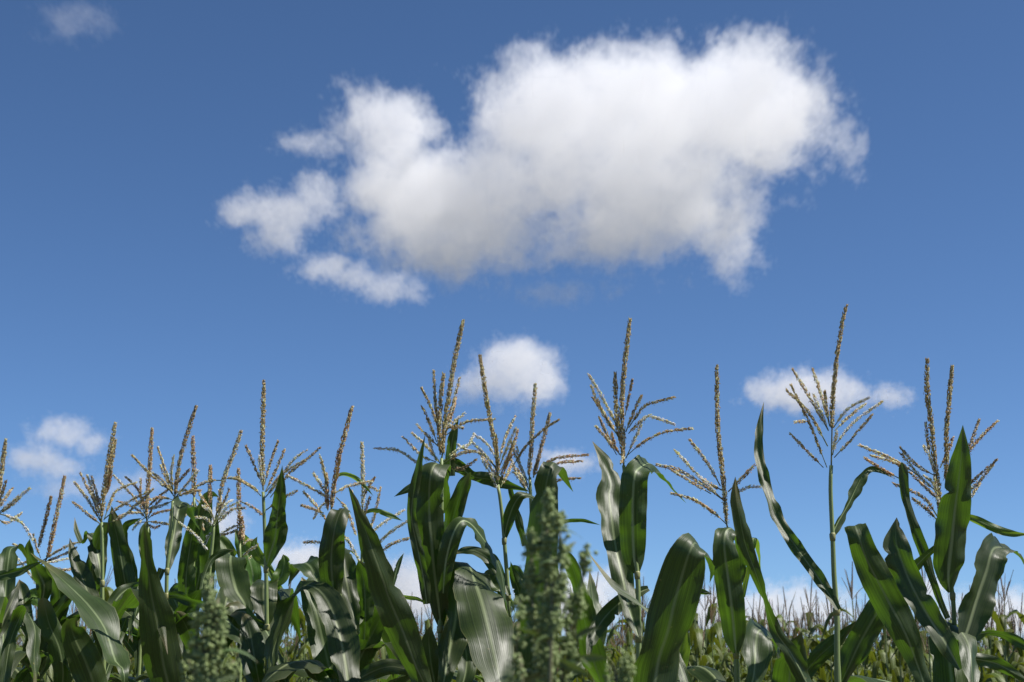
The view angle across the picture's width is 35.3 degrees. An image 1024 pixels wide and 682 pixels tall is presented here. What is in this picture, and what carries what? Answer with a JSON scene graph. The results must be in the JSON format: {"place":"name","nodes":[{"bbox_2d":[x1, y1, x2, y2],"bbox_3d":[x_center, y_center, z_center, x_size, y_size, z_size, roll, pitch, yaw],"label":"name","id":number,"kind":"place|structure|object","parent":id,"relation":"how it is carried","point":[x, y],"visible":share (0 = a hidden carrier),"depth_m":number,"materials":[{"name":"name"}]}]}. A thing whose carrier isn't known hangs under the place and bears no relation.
{"place":"outdoors","nodes":[
{"label":"outdoors","id":0,"kind":"place"},
{"bbox_2d":[0,0,1023,658],"label":"sky","id":1,"kind":"structure","parent":0,"point":[203,202],"materials":[{"name":"blue"}]},
{"bbox_2d":[13,592,1023,681],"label":"corn field","id":2,"kind":"structure","parent":0,"point":[616,641],"depth_m":16.81,"materials":[{"name":"green plant"}]},
{"bbox_2d":[577,669,584,681],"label":"corn plant","id":3,"kind":"object","parent":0,"point":[579,677],"visible":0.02,"depth_m":12.28,"materials":[{"name":"green plant"}]},
{"bbox_2d":[584,671,594,681],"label":"corn plant","id":4,"kind":"object","parent":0,"point":[590,678],"visible":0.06,"depth_m":13.06,"materials":[{"name":"green plant"}]},
{"label":"ground","id":5,"kind":"structure","parent":0,"visible":0},
{"bbox_2d":[0,438,42,681],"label":"corn plant","id":6,"kind":"object","parent":5,"relation":"on","point":[13,617],"visible":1,"depth_m":4.02,"materials":[{"name":"green plant"}]},
{"bbox_2d":[19,605,36,629],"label":"corn plant","id":7,"kind":"object","parent":5,"relation":"on","point":[35,614],"visible":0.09,"depth_m":12.46,"materials":[{"name":"green plant"}]},
{"bbox_2d":[47,664,53,681],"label":"corn plant","id":8,"kind":"object","parent":5,"relation":"on","point":[50,673],"visible":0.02,"depth_m":13.17,"materials":[{"name":"green plant"}]},
{"bbox_2d":[11,475,138,681],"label":"corn plant","id":9,"kind":"object","parent":5,"relation":"on","point":[52,618],"visible":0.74,"depth_m":4.60,"materials":[{"name":"green plant"}]},
{"bbox_2d":[14,422,167,681],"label":"corn plant","id":10,"kind":"object","parent":5,"relation":"on","point":[82,588],"visible":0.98,"depth_m":4.34,"materials":[{"name":"green plant"}]},
{"bbox_2d":[104,568,113,600],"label":"corn plant","id":11,"kind":"object","parent":5,"relation":"on","point":[108,591],"visible":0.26,"depth_m":12.45,"materials":[{"name":"green plant"}]},
{"bbox_2d":[113,643,123,677],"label":"corn plant","id":12,"kind":"object","parent":5,"relation":"on","point":[115,670],"visible":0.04,"depth_m":14.02,"materials":[{"name":"green plant"}]},
{"bbox_2d":[112,628,132,676],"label":"corn plant","id":13,"kind":"object","parent":5,"relation":"on","point":[131,657],"visible":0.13,"depth_m":13.14,"materials":[{"name":"green plant"}]},
{"bbox_2d":[113,427,183,681],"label":"corn plant","id":14,"kind":"object","parent":5,"relation":"on","point":[134,648],"visible":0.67,"depth_m":4.88,"materials":[{"name":"green plant"}]},
{"bbox_2d":[72,436,242,680],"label":"corn plant","id":15,"kind":"object","parent":5,"relation":"on","point":[189,578],"visible":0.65,"depth_m":5.00,"materials":[{"name":"green plant"}]},
{"bbox_2d":[108,405,264,681],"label":"corn plant","id":16,"kind":"object","parent":5,"relation":"on","point":[155,614],"visible":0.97,"depth_m":3.94,"materials":[{"name":"green plant"}]},
{"bbox_2d":[133,430,288,681],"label":"corn plant","id":17,"kind":"object","parent":5,"relation":"on","point":[234,593],"visible":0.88,"depth_m":4.58,"materials":[{"name":"green plant"}]},
{"bbox_2d":[179,573,256,681],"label":"weed plant","id":18,"kind":"object","parent":5,"relation":"on","point":[202,654],"visible":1,"depth_m":1.28,"materials":[{"name":"green plant"}]},
{"bbox_2d":[219,654,235,670],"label":"corn plant","id":19,"kind":"object","parent":5,"relation":"on","point":[232,657],"visible":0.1,"depth_m":12.37,"materials":[{"name":"green plant"}]},
{"bbox_2d":[143,467,317,681],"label":"corn plant","id":20,"kind":"object","parent":5,"relation":"on","point":[248,548],"visible":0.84,"depth_m":5.00,"materials":[{"name":"green plant"}]},
{"bbox_2d":[229,641,235,658],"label":"corn plant","id":21,"kind":"object","parent":5,"relation":"on","point":[231,652],"visible":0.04,"depth_m":14.62,"materials":[{"name":"green plant"}]},
{"bbox_2d":[233,379,338,681],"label":"corn plant","id":22,"kind":"object","parent":5,"relation":"on","point":[266,595],"visible":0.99,"depth_m":4.26,"materials":[{"name":"green plant"}]},
{"bbox_2d":[279,583,305,661],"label":"corn plant","id":23,"kind":"object","parent":5,"relation":"on","point":[301,615],"visible":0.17,"depth_m":12.37,"materials":[{"name":"green plant"}]},
{"bbox_2d":[282,635,302,661],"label":"corn plant","id":24,"kind":"object","parent":5,"relation":"on","point":[285,650],"visible":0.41,"depth_m":15.34,"materials":[{"name":"green plant"}]},
{"bbox_2d":[286,584,308,661],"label":"corn plant","id":25,"kind":"object","parent":5,"relation":"on","point":[290,651],"visible":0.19,"depth_m":13.90,"materials":[{"name":"green plant"}]},
{"bbox_2d":[286,623,312,681],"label":"corn plant","id":26,"kind":"object","parent":5,"relation":"on","point":[301,648],"visible":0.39,"depth_m":13.05,"materials":[{"name":"green plant"}]},
{"bbox_2d":[290,577,312,681],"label":"corn plant","id":27,"kind":"object","parent":5,"relation":"on","point":[306,641],"visible":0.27,"depth_m":13.90,"materials":[{"name":"green plant"}]},
{"bbox_2d":[292,632,312,681],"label":"corn plant","id":28,"kind":"object","parent":5,"relation":"on","point":[296,647],"visible":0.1,"depth_m":12.47,"materials":[{"name":"green plant"}]},
{"bbox_2d":[303,625,309,680],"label":"corn plant","id":29,"kind":"object","parent":5,"relation":"on","point":[307,678],"visible":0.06,"depth_m":14.57,"materials":[{"name":"green plant"}]},
{"bbox_2d":[262,406,407,681],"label":"corn plant","id":30,"kind":"object","parent":5,"relation":"on","point":[338,607],"visible":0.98,"depth_m":4.14,"materials":[{"name":"green plant"}]},
{"bbox_2d":[352,442,409,681],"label":"corn plant","id":31,"kind":"object","parent":5,"relation":"on","point":[386,678],"visible":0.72,"depth_m":4.50,"materials":[{"name":"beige plant"}]},
{"bbox_2d":[381,637,385,659],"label":"corn plant","id":32,"kind":"object","parent":5,"relation":"on","point":[383,652],"visible":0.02,"depth_m":12.22,"materials":[{"name":"green plant"}]},
{"bbox_2d":[417,607,424,636],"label":"corn plant","id":33,"kind":"object","parent":5,"relation":"on","point":[421,623],"visible":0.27,"depth_m":14.67,"materials":[{"name":"green plant"}]},
{"bbox_2d":[421,598,433,631],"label":"corn plant","id":34,"kind":"object","parent":5,"relation":"on","point":[428,621],"visible":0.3,"depth_m":13.95,"materials":[{"name":"green plant"}]},
{"bbox_2d":[348,319,529,681],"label":"corn plant","id":35,"kind":"object","parent":5,"relation":"on","point":[476,632],"visible":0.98,"depth_m":3.90,"materials":[{"name":"green plant"}]},
{"bbox_2d":[388,354,533,681],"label":"corn plant","id":36,"kind":"object","parent":5,"relation":"on","point":[510,515],"visible":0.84,"depth_m":4.10,"materials":[{"name":"green plant"}]},
{"bbox_2d":[406,382,612,681],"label":"corn plant","id":37,"kind":"object","parent":5,"relation":"on","point":[548,472],"visible":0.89,"depth_m":4.26,"materials":[{"name":"green plant"}]},
{"bbox_2d":[496,487,607,681],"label":"weed plant","id":38,"kind":"object","parent":5,"relation":"on","point":[547,624],"visible":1,"depth_m":1.24,"materials":[{"name":"green plant"}]},
{"bbox_2d":[556,607,586,677],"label":"corn plant","id":39,"kind":"object","parent":5,"relation":"on","point":[557,675],"visible":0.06,"depth_m":13.16,"materials":[{"name":"green plant"}]},
{"bbox_2d":[575,572,607,650],"bbox_3d":[0.632,2.926,12.229,0.219,2.318,0.753,-4,-12,17],"label":"corn plant","id":40,"kind":"object","parent":5,"relation":"on","point":[577,643],"visible":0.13,"depth_m":12.15,"materials":[{"name":"green plant"}]},
{"bbox_2d":[598,597,625,681],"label":"corn plant","id":41,"kind":"object","parent":5,"relation":"on","point":[614,631],"visible":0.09,"depth_m":13.73,"materials":[{"name":"green plant"}]},
{"bbox_2d":[607,623,627,675],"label":"corn plant","id":42,"kind":"object","parent":5,"relation":"on","point":[619,650],"visible":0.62,"depth_m":13.11,"materials":[{"name":"green plant"}]},
{"bbox_2d":[605,611,630,673],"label":"corn plant","id":43,"kind":"object","parent":5,"relation":"on","point":[618,654],"visible":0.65,"depth_m":12.30,"materials":[{"name":"green plant"}]},
{"bbox_2d":[603,649,635,681],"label":"weed plant","id":44,"kind":"object","parent":5,"relation":"on","point":[626,670],"visible":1,"depth_m":1.27,"materials":[{"name":"green plant"}]},
{"bbox_2d":[609,614,632,681],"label":"corn plant","id":45,"kind":"object","parent":5,"relation":"on","point":[612,656],"visible":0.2,"depth_m":14.81,"materials":[{"name":"green plant"}]},
{"bbox_2d":[623,615,632,677],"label":"corn plant","id":46,"kind":"object","parent":5,"relation":"on","point":[629,635],"visible":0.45,"depth_m":13.92,"materials":[{"name":"green plant"}]},
{"bbox_2d":[605,596,651,675],"bbox_3d":[1.038,3.134,13.105,0.803,2.272,0.421,-1,-12,3],"label":"corn plant","id":47,"kind":"object","parent":5,"relation":"on","point":[612,630],"visible":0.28,"depth_m":13.20,"materials":[{"name":"green plant"}]},
{"bbox_2d":[619,576,648,681],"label":"corn plant","id":48,"kind":"object","parent":5,"relation":"on","point":[642,620],"visible":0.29,"depth_m":12.48,"materials":[{"name":"green plant"}]},
{"bbox_2d":[626,580,649,664],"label":"corn plant","id":49,"kind":"object","parent":5,"relation":"on","point":[633,663],"visible":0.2,"depth_m":13.87,"materials":[{"name":"green plant"}]},
{"bbox_2d":[586,318,714,681],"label":"corn plant","id":50,"kind":"object","parent":5,"relation":"on","point":[663,653],"visible":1,"depth_m":3.85,"materials":[{"name":"green plant"}]},
{"bbox_2d":[687,586,703,681],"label":"corn plant","id":51,"kind":"object","parent":5,"relation":"on","point":[695,632],"visible":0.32,"depth_m":12.37,"materials":[{"name":"green plant"}]},
{"bbox_2d":[688,614,728,681],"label":"corn plant","id":52,"kind":"object","parent":5,"relation":"on","point":[709,651],"visible":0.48,"depth_m":13.04,"materials":[{"name":"green plant"}]},
{"bbox_2d":[702,580,716,668],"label":"corn plant","id":53,"kind":"object","parent":5,"relation":"on","point":[708,635],"visible":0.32,"depth_m":14.64,"materials":[{"name":"green plant"}]},
{"bbox_2d":[699,587,721,681],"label":"corn plant","id":54,"kind":"object","parent":5,"relation":"on","point":[716,627],"visible":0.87,"depth_m":12.44,"materials":[{"name":"green plant"}]},
{"bbox_2d":[693,577,733,667],"bbox_3d":[1.675,3.216,13.802,0.214,2.400,0.691,6,-13,-26],"label":"corn plant","id":55,"kind":"object","parent":5,"relation":"on","point":[707,621],"visible":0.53,"depth_m":13.92,"materials":[{"name":"green plant"}]},
{"bbox_2d":[704,602,733,669],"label":"corn plant","id":56,"kind":"object","parent":5,"relation":"on","point":[716,642],"visible":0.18,"depth_m":15.30,"materials":[{"name":"green plant"}]},
{"bbox_2d":[707,654,746,680],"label":"corn plant","id":57,"kind":"object","parent":5,"relation":"on","point":[743,675],"visible":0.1,"depth_m":13.09,"materials":[{"name":"green plant"}]},
{"bbox_2d":[715,648,740,680],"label":"corn plant","id":58,"kind":"object","parent":5,"relation":"on","point":[717,666],"visible":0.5,"depth_m":13.85,"materials":[{"name":"green plant"}]},
{"bbox_2d":[722,652,743,676],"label":"corn plant","id":59,"kind":"object","parent":5,"relation":"on","point":[732,666],"visible":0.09,"depth_m":14.53,"materials":[{"name":"green plant"}]},
{"bbox_2d":[720,608,748,681],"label":"corn plant","id":60,"kind":"object","parent":5,"relation":"on","point":[726,655],"visible":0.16,"depth_m":12.27,"materials":[{"name":"green plant"}]},
{"bbox_2d":[655,364,855,681],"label":"corn plant","id":61,"kind":"object","parent":5,"relation":"on","point":[737,564],"visible":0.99,"depth_m":3.68,"materials":[{"name":"green plant"}]},
{"bbox_2d":[743,595,767,677],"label":"corn plant","id":62,"kind":"object","parent":5,"relation":"on","point":[759,620],"visible":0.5,"depth_m":13.89,"materials":[{"name":"green plant"}]},
{"bbox_2d":[745,599,772,680],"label":"corn plant","id":63,"kind":"object","parent":5,"relation":"on","point":[770,661],"visible":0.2,"depth_m":13.08,"materials":[{"name":"green plant"}]},
{"bbox_2d":[763,611,770,681],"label":"corn plant","id":64,"kind":"object","parent":5,"relation":"on","point":[768,630],"visible":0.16,"depth_m":12.45,"materials":[{"name":"green plant"}]},
{"bbox_2d":[759,618,775,672],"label":"corn plant","id":65,"kind":"object","parent":5,"relation":"on","point":[769,669],"visible":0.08,"depth_m":14.50,"materials":[{"name":"green plant"}]},
{"bbox_2d":[780,604,790,656],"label":"corn plant","id":66,"kind":"object","parent":5,"relation":"on","point":[782,623],"visible":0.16,"depth_m":13.91,"materials":[{"name":"green plant"}]},
{"bbox_2d":[769,588,804,679],"bbox_3d":[2.508,3.395,14.500,0.741,2.337,0.310,-8,-14,33],"label":"corn plant","id":67,"kind":"object","parent":5,"relation":"on","point":[779,617],"visible":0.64,"depth_m":14.71,"materials":[{"name":"green plant"}]},
{"bbox_2d":[785,611,798,638],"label":"corn plant","id":68,"kind":"object","parent":5,"relation":"on","point":[789,627],"visible":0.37,"depth_m":13.12,"materials":[{"name":"green plant"}]},
{"bbox_2d":[786,608,819,678],"bbox_3d":[2.452,3.342,13.778,0.643,2.142,0.189,7,-14,-32],"label":"corn plant","id":69,"kind":"object","parent":5,"relation":"on","point":[794,636],"visible":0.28,"depth_m":13.97,"materials":[{"name":"green plant"}]},
{"bbox_2d":[791,605,824,638],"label":"corn plant","id":70,"kind":"object","parent":5,"relation":"on","point":[818,636],"visible":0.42,"depth_m":14.70,"materials":[{"name":"green plant"}]},
{"bbox_2d":[800,597,820,680],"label":"corn plant","id":71,"kind":"object","parent":5,"relation":"on","point":[812,642],"visible":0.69,"depth_m":12.42,"materials":[{"name":"green plant"}]},
{"bbox_2d":[803,580,826,681],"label":"corn plant","id":72,"kind":"object","parent":5,"relation":"on","point":[823,675],"visible":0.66,"depth_m":14.00,"materials":[{"name":"green plant"}]},
{"bbox_2d":[800,592,833,681],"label":"corn plant","id":73,"kind":"object","parent":5,"relation":"on","point":[828,661],"visible":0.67,"depth_m":13.21,"materials":[{"name":"green plant"}]},
{"bbox_2d":[815,614,825,680],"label":"corn plant","id":74,"kind":"object","parent":5,"relation":"on","point":[818,641],"visible":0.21,"depth_m":15.31,"materials":[{"name":"green plant"}]},
{"bbox_2d":[754,304,894,681],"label":"corn plant","id":75,"kind":"object","parent":5,"relation":"on","point":[801,554],"visible":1,"depth_m":3.84,"materials":[{"name":"green plant"}]},
{"bbox_2d":[808,597,865,681],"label":"corn plant","id":76,"kind":"object","parent":5,"relation":"on","point":[825,636],"visible":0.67,"depth_m":12.49,"materials":[{"name":"green plant"}]},
{"bbox_2d":[807,599,872,681],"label":"corn plant","id":77,"kind":"object","parent":5,"relation":"on","point":[826,662],"visible":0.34,"depth_m":13.10,"materials":[{"name":"green plant"}]},
{"bbox_2d":[820,561,883,679],"bbox_3d":[2.661,2.899,12.306,0.775,2.402,0.225,5,-13,-22],"label":"corn plant","id":78,"kind":"object","parent":5,"relation":"on","point":[829,617],"visible":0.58,"depth_m":12.46,"materials":[{"name":"green plant"}]},
{"bbox_2d":[833,595,871,677],"bbox_3d":[3.126,3.431,14.546,0.269,2.284,0.823,-9,-15,37],"label":"corn plant","id":79,"kind":"object","parent":5,"relation":"on","point":[868,671],"visible":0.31,"depth_m":14.73,"materials":[{"name":"green plant"}]},
{"bbox_2d":[850,593,879,675],"bbox_3d":[2.898,3.151,12.995,0.292,2.194,0.699,-11,-16,42],"label":"corn plant","id":80,"kind":"object","parent":5,"relation":"on","point":[866,660],"visible":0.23,"depth_m":13.14,"materials":[{"name":"green plant"}]},
{"bbox_2d":[854,598,876,675],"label":"corn plant","id":81,"kind":"object","parent":5,"relation":"on","point":[861,672],"visible":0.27,"depth_m":13.81,"materials":[{"name":"green plant"}]},
{"bbox_2d":[872,643,881,675],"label":"corn plant","id":82,"kind":"object","parent":5,"relation":"on","point":[878,660],"visible":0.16,"depth_m":15.29,"materials":[{"name":"green plant"}]},
{"bbox_2d":[871,626,890,680],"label":"corn plant","id":83,"kind":"object","parent":5,"relation":"on","point":[886,640],"visible":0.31,"depth_m":12.34,"materials":[{"name":"green plant"}]},
{"bbox_2d":[878,632,886,679],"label":"corn plant","id":84,"kind":"object","parent":5,"relation":"on","point":[882,675],"visible":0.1,"depth_m":14.56,"materials":[{"name":"green plant"}]},
{"bbox_2d":[869,639,897,681],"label":"corn plant","id":85,"kind":"object","parent":5,"relation":"on","point":[872,656],"visible":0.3,"depth_m":13.85,"materials":[{"name":"green plant"}]},
{"bbox_2d":[878,631,895,681],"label":"corn plant","id":86,"kind":"object","parent":5,"relation":"on","point":[882,654],"visible":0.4,"depth_m":13.07,"materials":[{"name":"green plant"}]},
{"bbox_2d":[889,646,901,673],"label":"corn plant","id":87,"kind":"object","parent":5,"relation":"on","point":[896,653],"visible":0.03,"depth_m":13.91,"materials":[{"name":"green plant"}]},
{"bbox_2d":[889,634,903,681],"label":"corn plant","id":88,"kind":"object","parent":5,"relation":"on","point":[897,673],"visible":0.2,"depth_m":12.44,"materials":[{"name":"green plant"}]},
{"bbox_2d":[902,659,910,681],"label":"corn plant","id":89,"kind":"object","parent":5,"relation":"on","point":[905,667],"visible":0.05,"depth_m":14.60,"materials":[{"name":"green plant"}]},
{"bbox_2d":[890,622,926,681],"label":"corn plant","id":90,"kind":"object","parent":5,"relation":"on","point":[906,677],"visible":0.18,"depth_m":13.05,"materials":[{"name":"green plant"}]},
{"bbox_2d":[891,568,946,681],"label":"corn plant","id":91,"kind":"object","parent":5,"relation":"on","point":[929,663],"visible":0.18,"depth_m":12.40,"materials":[{"name":"green plant"}]},
{"bbox_2d":[913,633,928,681],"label":"corn plant","id":92,"kind":"object","parent":5,"relation":"on","point":[925,651],"visible":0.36,"depth_m":13.82,"materials":[{"name":"green plant"}]},
{"bbox_2d":[914,589,931,652],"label":"corn plant","id":93,"kind":"object","parent":5,"relation":"on","point":[923,635],"visible":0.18,"depth_m":14.54,"materials":[{"name":"green plant"}]},
{"bbox_2d":[921,631,931,669],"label":"corn plant","id":94,"kind":"object","parent":5,"relation":"on","point":[926,656],"visible":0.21,"depth_m":13.10,"materials":[{"name":"green plant"}]},
{"bbox_2d":[840,358,1023,681],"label":"corn plant","id":95,"kind":"object","parent":5,"relation":"on","point":[894,586],"visible":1,"depth_m":3.74,"materials":[{"name":"green plant"}]},
{"bbox_2d":[948,594,957,622],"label":"corn plant","id":96,"kind":"object","parent":5,"relation":"on","point":[950,620],"visible":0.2,"depth_m":14.63,"materials":[{"name":"green plant"}]},
{"bbox_2d":[957,585,1004,681],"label":"corn plant","id":97,"kind":"object","parent":5,"relation":"on","point":[1000,677],"visible":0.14,"depth_m":12.16,"materials":[{"name":"green plant"}]},
{"bbox_2d":[983,604,1000,681],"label":"corn plant","id":98,"kind":"object","parent":5,"relation":"on","point":[991,639],"visible":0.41,"depth_m":13.12,"materials":[{"name":"green plant"}]},
{"bbox_2d":[992,598,1013,681],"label":"corn plant","id":99,"kind":"object","parent":5,"relation":"on","point":[1004,645],"visible":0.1,"depth_m":14.58,"materials":[{"name":"green plant"}]},
{"bbox_2d":[986,569,1023,681],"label":"corn plant","id":100,"kind":"object","parent":5,"relation":"on","point":[995,617],"visible":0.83,"depth_m":12.45,"materials":[{"name":"green plant"}]},
{"bbox_2d":[991,583,1023,681],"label":"corn plant","id":101,"kind":"object","parent":5,"relation":"on","point":[999,645],"visible":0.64,"depth_m":13.11,"materials":[{"name":"green plant"}]},
{"bbox_2d":[995,599,1023,681],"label":"corn plant","id":102,"kind":"object","parent":5,"relation":"on","point":[1020,652],"visible":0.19,"depth_m":13.82,"materials":[{"name":"green plant"}]},
{"bbox_2d":[1003,593,1019,681],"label":"corn plant","id":103,"kind":"object","parent":5,"relation":"on","point":[1016,657],"visible":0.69,"depth_m":13.93,"materials":[{"name":"green plant"}]},
{"bbox_2d":[1009,662,1023,681],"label":"corn plant","id":104,"kind":"object","parent":5,"relation":"on","point":[1016,665],"visible":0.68,"depth_m":12.37,"materials":[{"name":"green plant"}]},
{"bbox_2d":[1016,593,1023,681],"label":"corn plant","id":105,"kind":"object","parent":5,"relation":"on","point":[1020,624],"visible":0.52,"depth_m":14.78,"materials":[{"name":"green plant"}]},
{"bbox_2d":[1019,657,1023,681],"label":"corn plant","id":106,"kind":"object","parent":5,"relation":"on","point":[1021,660],"visible":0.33,"depth_m":12.99,"materials":[{"name":"green plant"}]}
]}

